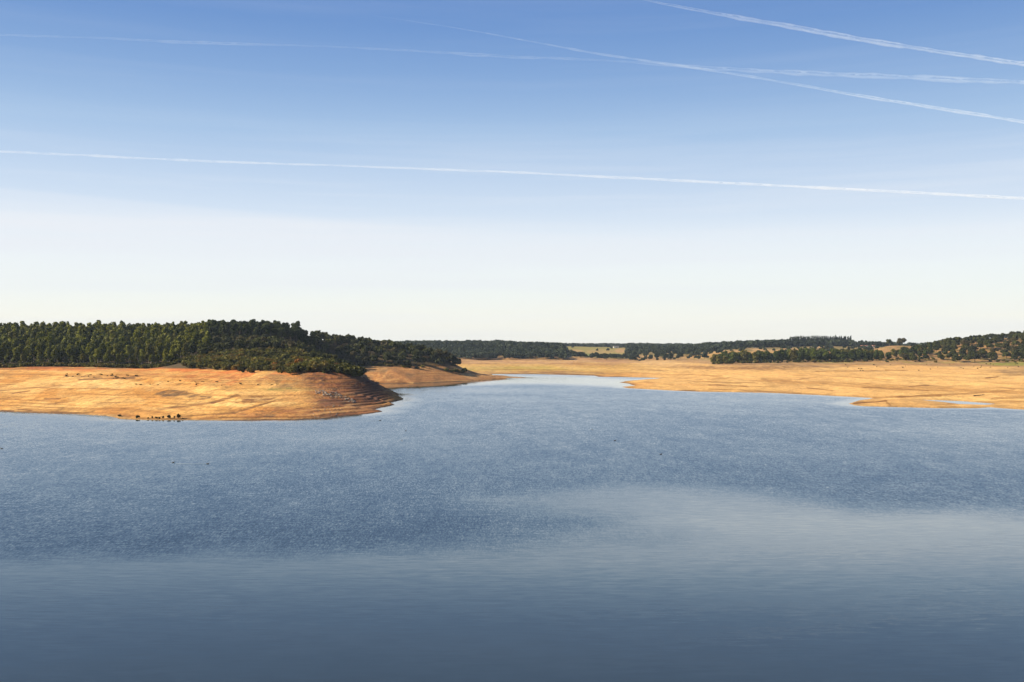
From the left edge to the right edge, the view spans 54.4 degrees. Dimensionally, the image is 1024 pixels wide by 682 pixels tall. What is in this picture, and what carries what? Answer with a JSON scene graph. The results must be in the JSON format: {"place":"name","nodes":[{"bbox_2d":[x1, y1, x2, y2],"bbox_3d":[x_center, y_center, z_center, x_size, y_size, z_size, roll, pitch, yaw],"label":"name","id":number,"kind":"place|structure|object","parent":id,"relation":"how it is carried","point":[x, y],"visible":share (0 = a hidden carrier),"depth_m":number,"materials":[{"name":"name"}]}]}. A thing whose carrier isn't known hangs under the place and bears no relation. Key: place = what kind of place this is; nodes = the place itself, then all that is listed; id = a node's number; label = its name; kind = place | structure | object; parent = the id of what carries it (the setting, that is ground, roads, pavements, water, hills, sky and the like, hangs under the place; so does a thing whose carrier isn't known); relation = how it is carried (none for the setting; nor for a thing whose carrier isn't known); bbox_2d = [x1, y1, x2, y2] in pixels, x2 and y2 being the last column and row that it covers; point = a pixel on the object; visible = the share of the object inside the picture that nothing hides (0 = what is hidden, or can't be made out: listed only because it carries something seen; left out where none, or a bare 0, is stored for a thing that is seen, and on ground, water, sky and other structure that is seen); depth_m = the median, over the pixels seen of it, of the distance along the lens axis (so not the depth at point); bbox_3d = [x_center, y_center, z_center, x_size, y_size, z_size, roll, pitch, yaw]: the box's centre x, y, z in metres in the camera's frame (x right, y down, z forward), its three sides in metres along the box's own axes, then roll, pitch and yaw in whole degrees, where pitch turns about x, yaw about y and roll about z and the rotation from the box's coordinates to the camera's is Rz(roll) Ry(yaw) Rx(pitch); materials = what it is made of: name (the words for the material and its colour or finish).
{"place":"outdoors","nodes":[
{"label":"outdoors","id":0,"kind":"place"},
{"bbox_2d":[0,374,1023,681],"bbox_3d":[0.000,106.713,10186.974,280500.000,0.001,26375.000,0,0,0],"label":"water","id":1,"kind":"structure","parent":0,"point":[528,528],"depth_m":129.53,"materials":[{"name":"blue liquid"}]},
{"bbox_2d":[0,338,1023,420],"bbox_3d":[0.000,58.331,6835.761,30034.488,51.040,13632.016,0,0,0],"label":"ground","id":2,"kind":"structure","parent":0,"point":[227,396],"depth_m":557.06,"materials":[{"name":"beige sand"}]},
{"bbox_2d":[0,342,6,360],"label":"eucalyptus tree","id":3,"kind":"object","parent":2,"relation":"on","point":[4,349],"visible":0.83,"depth_m":666.22,"materials":[{"name":"green plant"}]},
{"bbox_2d":[3,349,12,362],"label":"eucalyptus tree","id":4,"kind":"object","parent":2,"relation":"on","point":[9,354],"visible":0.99,"depth_m":661.88,"materials":[{"name":"green plant"}]},
{"bbox_2d":[11,339,18,355],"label":"eucalyptus tree","id":5,"kind":"object","parent":2,"relation":"on","point":[14,344],"visible":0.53,"depth_m":684.87,"materials":[{"name":"green plant"}]},
{"bbox_2d":[11,351,20,362],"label":"eucalyptus tree","id":6,"kind":"object","parent":2,"relation":"on","point":[15,358],"visible":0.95,"depth_m":655.74,"materials":[{"name":"green plant"}]},
{"bbox_2d":[12,347,20,357],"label":"eucalyptus tree","id":7,"kind":"object","parent":2,"relation":"on","point":[17,349],"visible":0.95,"depth_m":659.00,"materials":[{"name":"green plant"}]},
{"bbox_2d":[18,354,26,362],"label":"eucalyptus tree","id":8,"kind":"object","parent":2,"relation":"on","point":[22,358],"visible":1,"depth_m":650.18,"materials":[{"name":"green plant"}]},
{"bbox_2d":[22,346,29,359],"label":"eucalyptus tree","id":9,"kind":"object","parent":2,"relation":"on","point":[26,349],"visible":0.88,"depth_m":660.42,"materials":[{"name":"green plant"}]},
{"bbox_2d":[29,342,36,361],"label":"eucalyptus tree","id":10,"kind":"object","parent":2,"relation":"on","point":[32,347],"visible":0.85,"depth_m":667.56,"materials":[{"name":"green plant"}]},
{"bbox_2d":[33,345,42,359],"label":"eucalyptus tree","id":11,"kind":"object","parent":2,"relation":"on","point":[38,348],"visible":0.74,"depth_m":661.75,"materials":[{"name":"green plant"}]},
{"bbox_2d":[35,352,43,362],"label":"eucalyptus tree","id":12,"kind":"object","parent":2,"relation":"on","point":[40,358],"visible":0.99,"depth_m":655.05,"materials":[{"name":"green plant"}]},
{"bbox_2d":[43,349,50,361],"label":"eucalyptus tree","id":13,"kind":"object","parent":2,"relation":"on","point":[48,354],"visible":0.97,"depth_m":656.89,"materials":[{"name":"green plant"}]},
{"bbox_2d":[43,346,55,360],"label":"eucalyptus tree","id":14,"kind":"object","parent":2,"relation":"on","point":[49,348],"visible":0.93,"depth_m":660.52,"materials":[{"name":"green plant"}]},
{"bbox_2d":[49,349,58,361],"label":"eucalyptus tree","id":15,"kind":"object","parent":2,"relation":"on","point":[54,353],"visible":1,"depth_m":654.49,"materials":[{"name":"green plant"}]},
{"bbox_2d":[58,348,67,360],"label":"eucalyptus tree","id":16,"kind":"object","parent":2,"relation":"on","point":[62,355],"visible":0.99,"depth_m":656.46,"materials":[{"name":"green plant"}]},
{"bbox_2d":[65,343,75,361],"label":"eucalyptus tree","id":17,"kind":"object","parent":2,"relation":"on","point":[69,351],"visible":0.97,"depth_m":667.50,"materials":[{"name":"green plant"}]},
{"bbox_2d":[74,341,81,352],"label":"eucalyptus tree","id":18,"kind":"object","parent":2,"relation":"on","point":[77,345],"visible":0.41,"depth_m":683.10,"materials":[{"name":"green plant"}]},
{"bbox_2d":[78,353,85,361],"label":"eucalyptus tree","id":19,"kind":"object","parent":2,"relation":"on","point":[82,357],"visible":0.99,"depth_m":650.80,"materials":[{"name":"green plant"}]},
{"bbox_2d":[86,346,94,357],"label":"eucalyptus tree","id":20,"kind":"object","parent":2,"relation":"on","point":[90,350],"visible":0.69,"depth_m":675.12,"materials":[{"name":"green plant"}]},
{"bbox_2d":[85,343,95,354],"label":"eucalyptus tree","id":21,"kind":"object","parent":2,"relation":"on","point":[89,345],"visible":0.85,"depth_m":680.38,"materials":[{"name":"green plant"}]},
{"bbox_2d":[93,348,100,361],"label":"eucalyptus tree","id":22,"kind":"object","parent":2,"relation":"on","point":[96,355],"visible":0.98,"depth_m":657.68,"materials":[{"name":"green plant"}]},
{"bbox_2d":[98,348,104,361],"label":"eucalyptus tree","id":23,"kind":"object","parent":2,"relation":"on","point":[101,350],"visible":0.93,"depth_m":662.79,"materials":[{"name":"green plant"}]},
{"bbox_2d":[0,321,212,356],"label":"eucalyptus woods","id":24,"kind":"object","parent":2,"relation":"on","point":[122,335],"visible":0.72,"depth_m":757.23,"materials":[{"name":"green plant"}]},
{"bbox_2d":[103,349,110,361],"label":"eucalyptus tree","id":25,"kind":"object","parent":2,"relation":"on","point":[107,358],"visible":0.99,"depth_m":654.98,"materials":[{"name":"green plant"}]},
{"bbox_2d":[111,344,120,363],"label":"eucalyptus tree","id":26,"kind":"object","parent":2,"relation":"on","point":[116,350],"visible":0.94,"depth_m":662.31,"materials":[{"name":"green plant"}]},
{"bbox_2d":[117,352,125,363],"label":"eucalyptus tree","id":27,"kind":"object","parent":2,"relation":"on","point":[121,359],"visible":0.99,"depth_m":655.94,"materials":[{"name":"green plant"}]},
{"bbox_2d":[124,345,134,359],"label":"eucalyptus tree","id":28,"kind":"object","parent":2,"relation":"on","point":[129,351],"visible":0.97,"depth_m":669.48,"materials":[{"name":"green plant"}]},
{"bbox_2d":[133,346,139,359],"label":"eucalyptus tree","id":29,"kind":"object","parent":2,"relation":"on","point":[136,353],"visible":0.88,"depth_m":667.63,"materials":[{"name":"green plant"}]},
{"bbox_2d":[138,349,144,361],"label":"eucalyptus tree","id":30,"kind":"object","parent":2,"relation":"on","point":[142,352],"visible":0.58,"depth_m":664.36,"materials":[{"name":"green plant"}]},
{"bbox_2d":[143,346,152,358],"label":"eucalyptus tree","id":31,"kind":"object","parent":2,"relation":"on","point":[148,353],"visible":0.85,"depth_m":659.80,"materials":[{"name":"green plant"}]},
{"bbox_2d":[145,343,154,363],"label":"eucalyptus tree","id":32,"kind":"object","parent":2,"relation":"on","point":[149,345],"visible":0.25,"depth_m":675.11,"materials":[{"name":"green plant"}]},
{"bbox_2d":[149,354,154,363],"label":"eucalyptus tree","id":33,"kind":"object","parent":2,"relation":"on","point":[151,358],"visible":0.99,"depth_m":649.94,"materials":[{"name":"green plant"}]},
{"bbox_2d":[156,343,163,362],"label":"eucalyptus tree","id":34,"kind":"object","parent":2,"relation":"on","point":[159,348],"visible":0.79,"depth_m":666.40,"materials":[{"name":"green plant"}]},
{"bbox_2d":[162,348,171,361],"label":"eucalyptus tree","id":35,"kind":"object","parent":2,"relation":"on","point":[166,356],"visible":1,"depth_m":650.17,"materials":[{"name":"green plant"}]},
{"bbox_2d":[164,340,171,352],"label":"eucalyptus tree","id":36,"kind":"object","parent":2,"relation":"on","point":[167,345],"visible":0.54,"depth_m":668.47,"materials":[{"name":"green plant"}]},
{"bbox_2d":[168,345,179,358],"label":"eucalyptus tree","id":37,"kind":"object","parent":2,"relation":"on","point":[172,350],"visible":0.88,"depth_m":663.62,"materials":[{"name":"green plant"}]},
{"bbox_2d":[174,341,182,357],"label":"eucalyptus tree","id":38,"kind":"object","parent":2,"relation":"on","point":[177,349],"visible":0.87,"depth_m":660.84,"materials":[{"name":"green plant"}]},
{"bbox_2d":[180,343,189,356],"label":"eucalyptus tree","id":39,"kind":"object","parent":2,"relation":"on","point":[184,349],"visible":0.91,"depth_m":654.82,"materials":[{"name":"green plant"}]},
{"bbox_2d":[184,332,191,340],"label":"eucalyptus tree","id":40,"kind":"object","parent":2,"relation":"on","point":[188,336],"visible":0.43,"depth_m":688.39,"materials":[{"name":"green plant"}]},
{"bbox_2d":[187,344,194,353],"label":"eucalyptus tree","id":41,"kind":"object","parent":2,"relation":"on","point":[191,348],"visible":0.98,"depth_m":657.38,"materials":[{"name":"green plant"}]},
{"bbox_2d":[187,361,196,367],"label":"shrub","id":42,"kind":"object","parent":2,"relation":"on","point":[192,364],"visible":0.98,"depth_m":579.33,"materials":[{"name":"green plant"}]},
{"bbox_2d":[188,339,197,354],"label":"eucalyptus tree","id":43,"kind":"object","parent":2,"relation":"on","point":[193,342],"visible":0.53,"depth_m":668.83,"materials":[{"name":"green plant"}]},
{"bbox_2d":[189,330,199,354],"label":"eucalyptus tree","id":44,"kind":"object","parent":2,"relation":"on","point":[195,336],"visible":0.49,"depth_m":683.19,"materials":[{"name":"green plant"}]},
{"bbox_2d":[197,347,209,353],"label":"oak tree","id":45,"kind":"object","parent":2,"relation":"on","point":[203,350],"visible":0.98,"depth_m":641.35,"materials":[{"name":"green plant"}]},
{"bbox_2d":[0,356,424,368],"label":"undergrowth","id":46,"kind":"object","parent":2,"relation":"on","point":[90,364],"visible":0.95,"depth_m":643.65,"materials":[{"name":"green plant"}]},
{"bbox_2d":[223,322,231,333],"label":"pine tree","id":47,"kind":"object","parent":2,"relation":"on","point":[226,325],"visible":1,"depth_m":766.67,"materials":[{"name":"green plant"}]},
{"bbox_2d":[230,323,239,333],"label":"pine tree","id":48,"kind":"object","parent":2,"relation":"on","point":[235,326],"visible":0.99,"depth_m":763.90,"materials":[{"name":"green plant"}]},
{"bbox_2d":[230,363,241,369],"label":"shrub","id":49,"kind":"object","parent":2,"relation":"on","point":[235,366],"visible":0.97,"depth_m":534.73,"materials":[{"name":"green plant"}]},
{"bbox_2d":[233,341,244,348],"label":"oak tree","id":50,"kind":"object","parent":2,"relation":"on","point":[237,344],"visible":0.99,"depth_m":641.08,"materials":[{"name":"green plant"}]},
{"bbox_2d":[241,322,250,333],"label":"pine tree","id":51,"kind":"object","parent":2,"relation":"on","point":[245,328],"visible":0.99,"depth_m":768.02,"materials":[{"name":"green plant"}]},
{"bbox_2d":[181,346,317,365],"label":"scrub","id":52,"kind":"object","parent":2,"relation":"on","point":[249,352],"visible":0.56,"depth_m":615.78,"materials":[{"name":"green plant"}]},
{"bbox_2d":[247,321,256,332],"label":"pine tree","id":53,"kind":"object","parent":2,"relation":"on","point":[252,325],"visible":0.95,"depth_m":768.60,"materials":[{"name":"green plant"}]},
{"bbox_2d":[252,327,259,334],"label":"pine tree","id":54,"kind":"object","parent":2,"relation":"on","point":[255,330],"visible":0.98,"depth_m":765.05,"materials":[{"name":"green plant"}]},
{"bbox_2d":[261,323,269,333],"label":"pine tree","id":55,"kind":"object","parent":2,"relation":"on","point":[265,326],"visible":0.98,"depth_m":765.88,"materials":[{"name":"green plant"}]},
{"bbox_2d":[272,341,280,348],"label":"oak tree","id":56,"kind":"object","parent":2,"relation":"on","point":[276,345],"visible":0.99,"depth_m":641.29,"materials":[{"name":"green plant"}]},
{"bbox_2d":[277,327,286,336],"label":"pine tree","id":57,"kind":"object","parent":2,"relation":"on","point":[282,330],"visible":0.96,"depth_m":765.97,"materials":[{"name":"green plant"}]},
{"bbox_2d":[282,326,289,339],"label":"pine tree","id":58,"kind":"object","parent":2,"relation":"on","point":[287,331],"visible":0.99,"depth_m":769.99,"materials":[{"name":"green plant"}]},
{"bbox_2d":[292,329,299,341],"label":"pine tree","id":59,"kind":"object","parent":2,"relation":"on","point":[295,332],"visible":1,"depth_m":770.06,"materials":[{"name":"green plant"}]},
{"bbox_2d":[291,364,303,372],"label":"shrub","id":60,"kind":"object","parent":2,"relation":"on","point":[297,368],"visible":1,"depth_m":493.43,"materials":[{"name":"green plant"}]},
{"bbox_2d":[298,333,304,341],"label":"pine tree","id":61,"kind":"object","parent":2,"relation":"on","point":[301,336],"visible":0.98,"depth_m":770.95,"materials":[{"name":"green plant"}]},
{"bbox_2d":[306,362,319,370],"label":"shrub","id":62,"kind":"object","parent":2,"relation":"on","point":[314,366],"visible":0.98,"depth_m":492.25,"materials":[{"name":"green plant"}]},
{"bbox_2d":[309,331,316,341],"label":"pine tree","id":63,"kind":"object","parent":2,"relation":"on","point":[313,336],"visible":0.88,"depth_m":788.61,"materials":[{"name":"green plant"}]},
{"bbox_2d":[316,362,328,370],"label":"shrub","id":64,"kind":"object","parent":2,"relation":"on","point":[323,365],"visible":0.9,"depth_m":494.18,"materials":[{"name":"green plant"}]},
{"bbox_2d":[315,353,329,358],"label":"oak tree","id":65,"kind":"object","parent":2,"relation":"on","point":[322,355],"visible":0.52,"depth_m":538.50,"materials":[{"name":"green plant"}]},
{"bbox_2d":[326,364,337,371],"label":"shrub","id":66,"kind":"object","parent":2,"relation":"on","point":[330,367],"visible":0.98,"depth_m":492.36,"materials":[{"name":"green plant"}]},
{"bbox_2d":[207,330,457,363],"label":"oak woods","id":67,"kind":"object","parent":2,"relation":"on","point":[363,343],"visible":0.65,"depth_m":817.36,"materials":[{"name":"green plant"}]},
{"bbox_2d":[335,366,342,372],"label":"shrub","id":68,"kind":"object","parent":2,"relation":"on","point":[339,369],"visible":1,"depth_m":489.32,"materials":[{"name":"green plant"}]},
{"bbox_2d":[342,368,352,373],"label":"shrub","id":69,"kind":"object","parent":2,"relation":"on","point":[347,370],"visible":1,"depth_m":489.93,"materials":[{"name":"green plant"}]},
{"bbox_2d":[349,351,358,360],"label":"oak tree","id":70,"kind":"object","parent":2,"relation":"on","point":[353,354],"visible":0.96,"depth_m":798.58,"materials":[{"name":"green plant"}]},
{"bbox_2d":[352,370,361,376],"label":"shrub","id":71,"kind":"object","parent":2,"relation":"on","point":[356,373],"visible":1,"depth_m":494.04,"materials":[{"name":"green plant"}]},
{"bbox_2d":[360,350,367,356],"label":"oak tree","id":72,"kind":"object","parent":2,"relation":"on","point":[364,353],"visible":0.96,"depth_m":805.23,"materials":[{"name":"green plant"}]},
{"bbox_2d":[360,356,369,365],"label":"oak tree","id":73,"kind":"object","parent":2,"relation":"on","point":[365,359],"visible":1,"depth_m":786.00,"materials":[{"name":"green plant"}]},
{"bbox_2d":[370,355,377,360],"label":"oak tree","id":74,"kind":"object","parent":2,"relation":"on","point":[373,358],"visible":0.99,"depth_m":792.91,"materials":[{"name":"green plant"}]},
{"bbox_2d":[411,355,419,363],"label":"oak tree","id":75,"kind":"object","parent":2,"relation":"on","point":[415,358],"visible":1,"depth_m":802.76,"materials":[{"name":"green plant"}]},
{"bbox_2d":[379,337,1006,360],"bbox_3d":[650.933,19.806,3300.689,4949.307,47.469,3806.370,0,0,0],"label":"woods","id":76,"kind":"object","parent":2,"relation":"on","point":[495,348],"visible":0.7,"depth_m":1664.63,"materials":[{"name":"green plant"}]},
{"bbox_2d":[728,352,736,360],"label":"bushy tree","id":77,"kind":"object","parent":2,"relation":"on","point":[732,355],"visible":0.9,"depth_m":1077.65,"materials":[{"name":"green plant"}]},
{"bbox_2d":[740,350,748,360],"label":"bushy tree","id":78,"kind":"object","parent":2,"relation":"on","point":[743,356],"visible":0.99,"depth_m":1083.86,"materials":[{"name":"green plant"}]},
{"bbox_2d":[752,352,758,360],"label":"bushy tree","id":79,"kind":"object","parent":2,"relation":"on","point":[755,356],"visible":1,"depth_m":1076.43,"materials":[{"name":"green plant"}]},
{"bbox_2d":[758,352,765,360],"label":"bushy tree","id":80,"kind":"object","parent":2,"relation":"on","point":[761,356],"visible":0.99,"depth_m":1079.16,"materials":[{"name":"green plant"}]},
{"bbox_2d":[765,352,771,359],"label":"bushy tree","id":81,"kind":"object","parent":2,"relation":"on","point":[768,355],"visible":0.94,"depth_m":1082.00,"materials":[{"name":"green plant"}]},
{"bbox_2d":[773,351,781,360],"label":"bushy tree","id":82,"kind":"object","parent":2,"relation":"on","point":[776,356],"visible":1,"depth_m":1078.65,"materials":[{"name":"green plant"}]},
{"bbox_2d":[788,348,797,360],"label":"bushy tree","id":83,"kind":"object","parent":2,"relation":"on","point":[793,354],"visible":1,"depth_m":1077.35,"materials":[{"name":"green plant"}]},
{"bbox_2d":[797,349,804,361],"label":"bushy tree","id":84,"kind":"object","parent":2,"relation":"on","point":[801,354],"visible":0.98,"depth_m":1083.31,"materials":[{"name":"green plant"}]},
{"bbox_2d":[804,352,810,360],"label":"bushy tree","id":85,"kind":"object","parent":2,"relation":"on","point":[807,356],"visible":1,"depth_m":1079.51,"materials":[{"name":"green plant"}]},
{"bbox_2d":[809,349,817,360],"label":"bushy tree","id":86,"kind":"object","parent":2,"relation":"on","point":[813,355],"visible":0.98,"depth_m":1076.71,"materials":[{"name":"green plant"}]},
{"bbox_2d":[816,351,822,361],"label":"bushy tree","id":87,"kind":"object","parent":2,"relation":"on","point":[819,354],"visible":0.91,"depth_m":1084.86,"materials":[{"name":"green plant"}]},
{"bbox_2d":[822,351,830,361],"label":"bushy tree","id":88,"kind":"object","parent":2,"relation":"on","point":[826,356],"visible":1,"depth_m":1079.27,"materials":[{"name":"green plant"}]},
{"bbox_2d":[841,351,847,360],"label":"bushy tree","id":89,"kind":"object","parent":2,"relation":"on","point":[844,355],"visible":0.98,"depth_m":1084.63,"materials":[{"name":"green plant"}]},
{"bbox_2d":[848,349,855,360],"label":"bushy tree","id":90,"kind":"object","parent":2,"relation":"on","point":[851,354],"visible":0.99,"depth_m":1078.62,"materials":[{"name":"green plant"}]},
{"bbox_2d":[853,350,861,360],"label":"bushy tree","id":91,"kind":"object","parent":2,"relation":"on","point":[858,355],"visible":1,"depth_m":1077.31,"materials":[{"name":"green plant"}]},
{"bbox_2d":[862,351,868,358],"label":"bushy tree","id":92,"kind":"object","parent":2,"relation":"on","point":[865,354],"visible":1,"depth_m":1075.90,"materials":[{"name":"green plant"}]},
{"bbox_2d":[896,338,906,345],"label":"oak tree","id":93,"kind":"object","parent":2,"relation":"on","point":[901,341],"visible":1,"depth_m":1397.79,"materials":[{"name":"green plant"}]},
{"bbox_2d":[951,354,961,359],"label":"oak tree","id":94,"kind":"object","parent":2,"relation":"on","point":[955,356],"visible":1,"depth_m":1023.14,"materials":[{"name":"green plant"}]},
{"bbox_2d":[963,355,973,361],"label":"oak tree","id":95,"kind":"object","parent":2,"relation":"on","point":[968,357],"visible":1,"depth_m":1017.40,"materials":[{"name":"green plant"}]},
{"bbox_2d":[999,343,1010,348],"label":"oak tree","id":96,"kind":"object","parent":2,"relation":"on","point":[1005,345],"visible":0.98,"depth_m":1089.01,"materials":[{"name":"green plant"}]},
{"bbox_2d":[1011,350,1020,356],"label":"oak tree","id":97,"kind":"object","parent":2,"relation":"on","point":[1015,353],"visible":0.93,"depth_m":1036.23,"materials":[{"name":"green plant"}]},
{"bbox_2d":[0,0,1023,343],"label":"sky","id":98,"kind":"structure","parent":0,"point":[564,171],"materials":[{"name":"blue"}]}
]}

